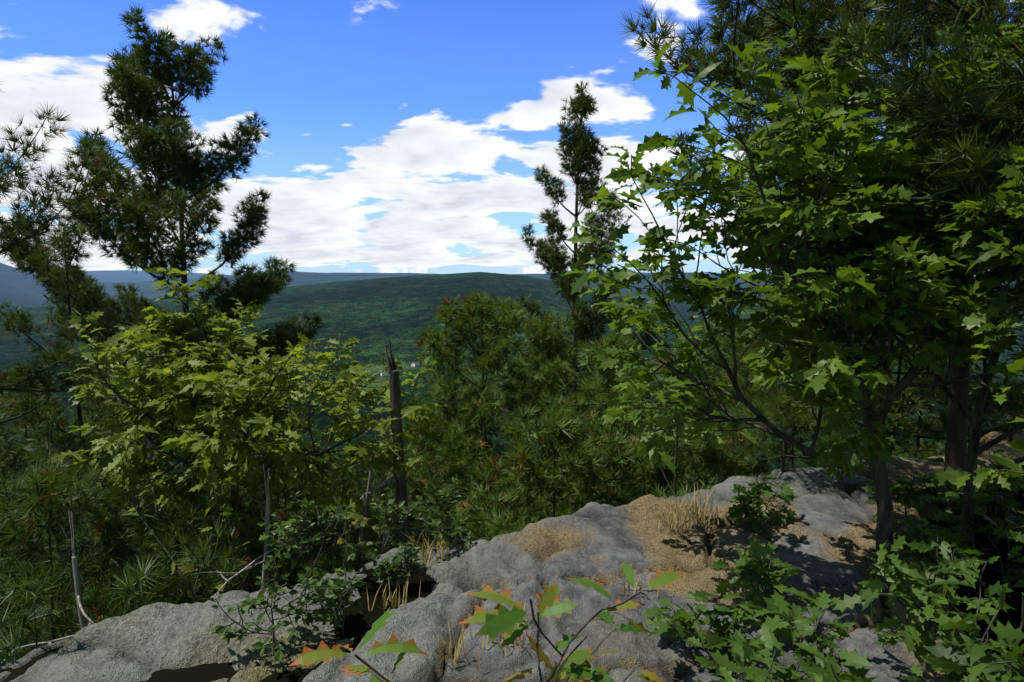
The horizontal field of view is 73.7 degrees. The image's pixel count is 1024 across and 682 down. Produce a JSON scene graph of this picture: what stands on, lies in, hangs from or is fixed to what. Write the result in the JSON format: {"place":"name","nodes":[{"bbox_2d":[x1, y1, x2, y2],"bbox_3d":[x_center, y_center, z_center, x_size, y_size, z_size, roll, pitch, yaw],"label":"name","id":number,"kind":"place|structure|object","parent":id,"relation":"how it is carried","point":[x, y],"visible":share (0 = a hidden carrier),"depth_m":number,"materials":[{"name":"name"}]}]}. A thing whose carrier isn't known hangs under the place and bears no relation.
{"place":"outdoors","nodes":[
{"label":"outdoors","id":0,"kind":"place"},
{"bbox_2d":[0,263,1023,681],"bbox_3d":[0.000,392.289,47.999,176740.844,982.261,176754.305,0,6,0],"label":"terrain ground","id":1,"kind":"structure","parent":0,"point":[372,311],"depth_m":2042.70,"materials":[{"name":"green plant"}]},
{"bbox_2d":[0,552,71,665],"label":"conifer","id":2,"kind":"object","parent":1,"relation":"on","point":[9,647],"visible":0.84,"depth_m":2.86,"materials":[{"name":"green plant"}]},
{"bbox_2d":[0,366,93,630],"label":"young pine","id":3,"kind":"object","parent":1,"relation":"on","point":[17,423],"visible":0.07,"depth_m":16.50,"materials":[{"name":"green plant"}]},
{"bbox_2d":[0,510,94,662],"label":"dead branch","id":4,"kind":"object","parent":1,"relation":"on","point":[80,606],"visible":0.33,"depth_m":3.64,"materials":[{"name":"grey wood"}]},
{"bbox_2d":[0,81,135,423],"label":"pine","id":5,"kind":"object","parent":1,"relation":"on","point":[61,355],"visible":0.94,"depth_m":7.15,"materials":[{"name":"green plant"}]},
{"bbox_2d":[0,406,161,660],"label":"conifer","id":6,"kind":"object","parent":1,"relation":"on","point":[49,440],"visible":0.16,"depth_m":6.32,"materials":[{"name":"green plant"}]},
{"bbox_2d":[0,213,174,624],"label":"thin pine","id":7,"kind":"object","parent":1,"relation":"on","point":[63,242],"visible":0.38,"depth_m":9.88,"materials":[{"name":"green plant"}]},
{"bbox_2d":[0,423,210,656],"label":"conifer","id":8,"kind":"object","parent":1,"relation":"on","point":[76,446],"visible":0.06,"depth_m":8.02,"materials":[{"name":"green plant"}]},
{"bbox_2d":[54,336,167,575],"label":"young pine","id":9,"kind":"object","parent":1,"relation":"on","point":[140,486],"visible":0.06,"depth_m":20.40,"materials":[{"name":"green plant"}]},
{"bbox_2d":[0,456,249,663],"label":"conifer","id":10,"kind":"object","parent":1,"relation":"on","point":[34,490],"visible":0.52,"depth_m":4.11,"materials":[{"name":"green plant"}]},
{"bbox_2d":[92,555,176,644],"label":"conifer","id":11,"kind":"object","parent":1,"relation":"on","point":[127,587],"visible":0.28,"depth_m":3.24,"materials":[{"name":"green plant"}]},
{"bbox_2d":[6,386,266,642],"bbox_3d":[-3.458,2.761,5.971,3.099,4.828,2.080,0,6,0],"label":"dead sapling","id":12,"kind":"object","parent":1,"relation":"on","point":[149,453],"visible":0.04,"depth_m":5.96,"materials":[{"name":"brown wood"}]},
{"bbox_2d":[0,493,284,666],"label":"conifer","id":13,"kind":"object","parent":1,"relation":"on","point":[178,524],"visible":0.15,"depth_m":4.82,"materials":[{"name":"green plant"}]},
{"bbox_2d":[0,3,323,558],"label":"tall pine","id":14,"kind":"object","parent":1,"relation":"on","point":[141,92],"visible":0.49,"depth_m":13.84,"materials":[{"name":"green plant"}]},
{"bbox_2d":[133,464,310,597],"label":"young pine","id":15,"kind":"object","parent":1,"relation":"on","point":[209,495],"visible":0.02,"depth_m":13.11,"materials":[{"name":"green plant"}]},
{"bbox_2d":[191,464,275,594],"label":"dead sapling","id":16,"kind":"object","parent":1,"relation":"on","point":[267,551],"visible":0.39,"depth_m":4.10,"materials":[{"name":"grey wood"}]},
{"bbox_2d":[45,266,438,565],"bbox_3d":[-1.879,2.579,5.222,2.760,6.268,2.608,0,6,0],"label":"oak","id":17,"kind":"object","parent":1,"relation":"on","point":[186,392],"visible":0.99,"depth_m":4.77,"materials":[{"name":"green plant"}]},
{"bbox_2d":[99,477,390,620],"bbox_3d":[-1.812,2.567,4.575,2.231,3.158,2.219,0,6,0],"label":"conifer","id":18,"kind":"object","parent":1,"relation":"on","point":[252,532],"visible":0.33,"depth_m":4.66,"materials":[{"name":"green plant"}]},
{"bbox_2d":[240,476,305,580],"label":"young pine","id":19,"kind":"object","parent":1,"relation":"on","point":[275,511],"depth_m":22.90,"materials":[{"name":"green plant"}]},
{"bbox_2d":[172,417,397,598],"bbox_3d":[-2.663,3.728,8.562,3.582,5.666,3.074,0,6,0],"label":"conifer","id":20,"kind":"object","parent":1,"relation":"on","point":[284,491],"visible":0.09,"depth_m":8.26,"materials":[{"name":"green plant"}]},
{"bbox_2d":[209,476,363,590],"bbox_3d":[-1.251,1.942,3.688,0.972,2.298,1.189,0,6,0],"label":"oak stem","id":21,"kind":"object","parent":1,"relation":"on","point":[319,572],"visible":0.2,"depth_m":3.91,"materials":[{"name":"green plant"}]},
{"bbox_2d":[123,508,454,602],"bbox_3d":[-1.377,2.406,3.812,2.498,2.830,1.463,-3,7,-23],"label":"oak stem","id":22,"kind":"object","parent":1,"relation":"on","point":[186,568],"visible":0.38,"depth_m":3.95,"materials":[{"name":"green plant"}]},
{"bbox_2d":[270,441,371,583],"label":"young pine","id":23,"kind":"object","parent":1,"relation":"on","point":[328,454],"visible":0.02,"depth_m":18.60,"materials":[{"name":"green plant"}]},
{"bbox_2d":[309,566,364,634],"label":"shrub","id":24,"kind":"object","parent":1,"relation":"on","point":[341,595],"visible":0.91,"depth_m":3.00,"materials":[{"name":"green plant"}]},
{"bbox_2d":[285,455,463,587],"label":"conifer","id":25,"kind":"object","parent":1,"relation":"on","point":[340,525],"visible":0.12,"depth_m":8.86,"materials":[{"name":"green plant"}]},
{"bbox_2d":[358,338,410,549],"bbox_3d":[-0.265,2.128,5.186,1.670,4.319,0.554,-2,6,-22],"label":"dead snag","id":26,"kind":"object","parent":1,"relation":"on","point":[396,427],"visible":0.38,"depth_m":5.01,"materials":[{"name":"wood"}]},
{"bbox_2d":[313,436,457,578],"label":"young pine","id":27,"kind":"object","parent":1,"relation":"on","point":[352,454],"depth_m":16.19,"materials":[{"name":"green plant"}]},
{"bbox_2d":[373,540,427,595],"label":"shrub","id":28,"kind":"object","parent":1,"relation":"on","point":[414,566],"visible":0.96,"depth_m":3.43,"materials":[{"name":"green plant"}]},
{"bbox_2d":[354,430,464,571],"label":"dead sapling","id":29,"kind":"object","parent":1,"relation":"on","point":[368,489],"visible":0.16,"depth_m":5.38,"materials":[{"name":"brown wood"}]},
{"bbox_2d":[411,362,419,366],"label":"valley barn","id":30,"kind":"structure","parent":1,"relation":"on","point":[415,364],"depth_m":1611.26,"materials":[{"name":"white"}]},
{"bbox_2d":[388,411,465,546],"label":"young pine","id":31,"kind":"object","parent":1,"relation":"on","point":[412,433],"visible":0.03,"depth_m":25.94,"materials":[{"name":"green plant"}]},
{"bbox_2d":[366,381,538,550],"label":"young pine","id":32,"kind":"object","parent":1,"relation":"on","point":[448,410],"visible":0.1,"depth_m":15.14,"materials":[{"name":"green plant"}]},
{"bbox_2d":[357,288,588,552],"bbox_3d":[-0.412,3.683,13.667,4.551,9.611,4.086,5,8,41],"label":"young pine","id":33,"kind":"object","parent":1,"relation":"on","point":[489,404],"visible":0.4,"depth_m":13.07,"materials":[{"name":"green plant"}]},
{"bbox_2d":[457,449,503,541],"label":"young pine","id":34,"kind":"object","parent":1,"relation":"on","point":[466,496],"depth_m":22.30,"materials":[{"name":"green plant"}]},
{"bbox_2d":[289,562,684,681],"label":"oak seedling","id":35,"kind":"object","parent":1,"relation":"on","point":[575,664],"visible":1,"depth_m":1.45,"materials":[{"name":"green plant"}]},
{"bbox_2d":[0,429,1023,681],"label":"ledge rock","id":36,"kind":"object","parent":1,"relation":"on","point":[826,541],"visible":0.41,"depth_m":3.17,"materials":[{"name":"stone"}]},
{"bbox_2d":[205,549,339,661],"bbox_3d":[-1.001,1.140,2.879,0.430,0.422,0.378,2,6,19],"label":"shrub","id":37,"kind":"object","parent":36,"relation":"on","point":[258,600],"visible":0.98,"depth_m":2.86,"materials":[{"name":"green plant"}]},
{"bbox_2d":[257,491,367,578],"bbox_3d":[-1.014,1.017,3.460,0.562,0.501,0.314,0,6,0],"label":"shrub","id":38,"kind":"object","parent":36,"relation":"on","point":[288,544],"visible":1,"depth_m":3.43,"materials":[{"name":"green plant"}]},
{"bbox_2d":[358,494,420,554],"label":"shrub","id":39,"kind":"object","parent":36,"relation":"on","point":[402,512],"visible":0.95,"depth_m":3.94,"materials":[{"name":"green plant"}]},
{"bbox_2d":[412,477,477,550],"bbox_3d":[-0.365,0.967,3.749,0.385,0.417,0.313,0,6,0],"label":"shrub","id":40,"kind":"object","parent":36,"relation":"on","point":[437,502],"visible":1,"depth_m":3.75,"materials":[{"name":"green plant"}]},
{"bbox_2d":[361,481,766,668],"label":"dry grass tufts","id":41,"kind":"object","parent":36,"relation":"on","point":[695,513],"visible":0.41,"depth_m":3.67,"materials":[{"name":"beige plant"}]},
{"bbox_2d":[678,479,713,494],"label":"oak shrub","id":42,"kind":"object","parent":36,"relation":"on","point":[681,491],"visible":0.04,"depth_m":5.50,"materials":[{"name":"green plant"}]},
{"bbox_2d":[725,475,797,533],"bbox_3d":[1.522,0.988,4.181,0.520,0.386,0.325,-4,7,-32],"label":"oak shrub","id":43,"kind":"object","parent":36,"relation":"on","point":[754,493],"visible":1,"depth_m":4.13,"materials":[{"name":"green plant"}]},
{"bbox_2d":[712,273,876,472],"bbox_3d":[2.010,0.168,4.950,1.152,1.603,1.176,3,7,23],"label":"pine sapling","id":44,"kind":"object","parent":36,"relation":"on","point":[767,403],"visible":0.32,"depth_m":4.97,"materials":[{"name":"green plant"}]},
{"bbox_2d":[720,640,877,681],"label":"oak shrub","id":45,"kind":"object","parent":36,"relation":"on","point":[828,671],"visible":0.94,"depth_m":1.86,"materials":[{"name":"green plant"}]},
{"bbox_2d":[616,0,1023,491],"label":"pine","id":46,"kind":"object","parent":36,"relation":"on","point":[724,72],"visible":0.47,"depth_m":4.77,"materials":[{"name":"green plant"}]},
{"bbox_2d":[814,430,871,483],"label":"oak shrub","id":47,"kind":"object","parent":36,"relation":"on","point":[839,474],"visible":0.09,"depth_m":4.90,"materials":[{"name":"green plant"}]},
{"bbox_2d":[719,0,1023,576],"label":"oak","id":48,"kind":"object","parent":36,"relation":"on","point":[972,479],"visible":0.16,"depth_m":3.18,"materials":[{"name":"green plant"}]},
{"bbox_2d":[732,0,1023,394],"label":"pine","id":49,"kind":"object","parent":36,"relation":"on","point":[958,13],"visible":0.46,"depth_m":2.92,"materials":[{"name":"green plant"}]},
{"bbox_2d":[847,410,914,454],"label":"oak shrub","id":50,"kind":"object","parent":36,"relation":"on","point":[892,437],"visible":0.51,"depth_m":5.47,"materials":[{"name":"green plant"}]},
{"bbox_2d":[861,471,946,520],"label":"oak shrub","id":51,"kind":"object","parent":36,"relation":"on","point":[911,497],"visible":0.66,"depth_m":4.20,"materials":[{"name":"green plant"}]},
{"bbox_2d":[893,517,996,584],"bbox_3d":[2.091,1.091,3.435,0.417,0.379,0.477,0,6,0],"label":"oak shrub","id":52,"kind":"object","parent":36,"relation":"on","point":[918,533],"visible":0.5,"depth_m":3.36,"materials":[{"name":"green plant"}]},
{"bbox_2d":[927,479,992,514],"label":"oak shrub","id":53,"kind":"object","parent":36,"relation":"on","point":[950,496],"visible":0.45,"depth_m":4.71,"materials":[{"name":"green plant"}]},
{"bbox_2d":[901,491,1023,597],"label":"oak shrub","id":54,"kind":"object","parent":36,"relation":"on","point":[1006,524],"visible":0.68,"depth_m":3.54,"materials":[{"name":"green plant"}]},
{"bbox_2d":[902,548,1023,681],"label":"oak shrub","id":55,"kind":"object","parent":36,"relation":"on","point":[958,660],"visible":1,"depth_m":2.00,"materials":[{"name":"green plant"}]},
{"bbox_2d":[956,439,1023,541],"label":"oak shrub","id":56,"kind":"object","parent":36,"relation":"on","point":[994,487],"visible":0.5,"depth_m":4.20,"materials":[{"name":"green plant"}]},
{"bbox_2d":[1004,510,1023,665],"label":"oak shrub","id":57,"kind":"object","parent":36,"relation":"on","point":[1017,536],"visible":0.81,"depth_m":2.75,"materials":[{"name":"green plant"}]},
{"bbox_2d":[467,310,598,534],"bbox_3d":[0.631,4.869,17.674,3.599,11.462,3.742,2,6,20],"label":"young pine","id":58,"kind":"object","parent":1,"relation":"on","point":[557,340],"visible":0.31,"depth_m":16.86,"materials":[{"name":"green plant"}]},
{"bbox_2d":[456,391,634,540],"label":"young pine","id":59,"kind":"object","parent":1,"relation":"on","point":[530,460],"visible":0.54,"depth_m":9.52,"materials":[{"name":"green plant"}]},
{"bbox_2d":[524,374,654,513],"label":"young pine","id":60,"kind":"object","parent":1,"relation":"on","point":[634,496],"visible":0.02,"depth_m":20.09,"materials":[{"name":"green plant"}]},
{"bbox_2d":[513,80,666,489],"bbox_3d":[2.445,2.373,21.844,5.011,20.680,5.084,0,6,0],"label":"pine","id":61,"kind":"object","parent":1,"relation":"on","point":[583,148],"visible":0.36,"depth_m":20.80,"materials":[{"name":"green plant"}]},
{"bbox_2d":[538,328,697,510],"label":"young pine","id":62,"kind":"object","parent":1,"relation":"on","point":[604,380],"visible":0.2,"depth_m":11.92,"materials":[{"name":"green plant"}]},
{"bbox_2d":[585,337,743,505],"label":"young pine","id":63,"kind":"object","parent":1,"relation":"on","point":[710,460],"visible":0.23,"depth_m":9.97,"materials":[{"name":"green plant"}]},
{"bbox_2d":[641,581,762,675],"bbox_3d":[0.767,1.153,2.749,0.503,0.450,0.418,2,6,21],"label":"oak shrub","id":64,"kind":"object","parent":1,"relation":"on","point":[666,624],"visible":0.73,"depth_m":2.74,"materials":[{"name":"green plant"}]},
{"bbox_2d":[653,320,779,496],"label":"young pine","id":65,"kind":"object","parent":1,"relation":"on","point":[760,467],"visible":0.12,"depth_m":13.11,"materials":[{"name":"green plant"}]},
{"bbox_2d":[710,537,833,637],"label":"sapling","id":66,"kind":"object","parent":1,"relation":"on","point":[749,569],"visible":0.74,"depth_m":2.94,"materials":[{"name":"green plant"}]},
{"bbox_2d":[707,623,840,681],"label":"oak shrub","id":67,"kind":"object","parent":1,"relation":"on","point":[771,651],"visible":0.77,"depth_m":1.98,"materials":[{"name":"green plant"}]},
{"bbox_2d":[682,587,872,681],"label":"oak shrub","id":68,"kind":"object","parent":1,"relation":"on","point":[777,605],"visible":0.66,"depth_m":2.23,"materials":[{"name":"green plant"}]},
{"bbox_2d":[562,31,1023,585],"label":"oak","id":69,"kind":"object","parent":1,"relation":"on","point":[902,281],"visible":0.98,"depth_m":2.95,"materials":[{"name":"green plant"}]},
{"bbox_2d":[740,278,860,476],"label":"young pine","id":70,"kind":"object","parent":1,"relation":"on","point":[792,448],"visible":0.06,"depth_m":14.97,"materials":[{"name":"green plant"}]},
{"bbox_2d":[665,0,1023,459],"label":"pine","id":71,"kind":"object","parent":1,"relation":"on","point":[907,399],"visible":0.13,"depth_m":7.19,"materials":[{"name":"green plant"}]},
{"bbox_2d":[832,535,1013,678],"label":"sapling","id":72,"kind":"object","parent":1,"relation":"on","point":[911,574],"visible":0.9,"depth_m":2.56,"materials":[{"name":"green plant"}]},
{"bbox_2d":[871,330,981,458],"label":"young pine","id":73,"kind":"object","parent":1,"relation":"on","point":[920,444],"visible":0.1,"depth_m":15.19,"materials":[{"name":"green plant"}]},
{"bbox_2d":[0,0,1023,275],"label":"sky","id":74,"kind":"structure","parent":0,"point":[406,136],"materials":[{"name":"blue"}]}
]}

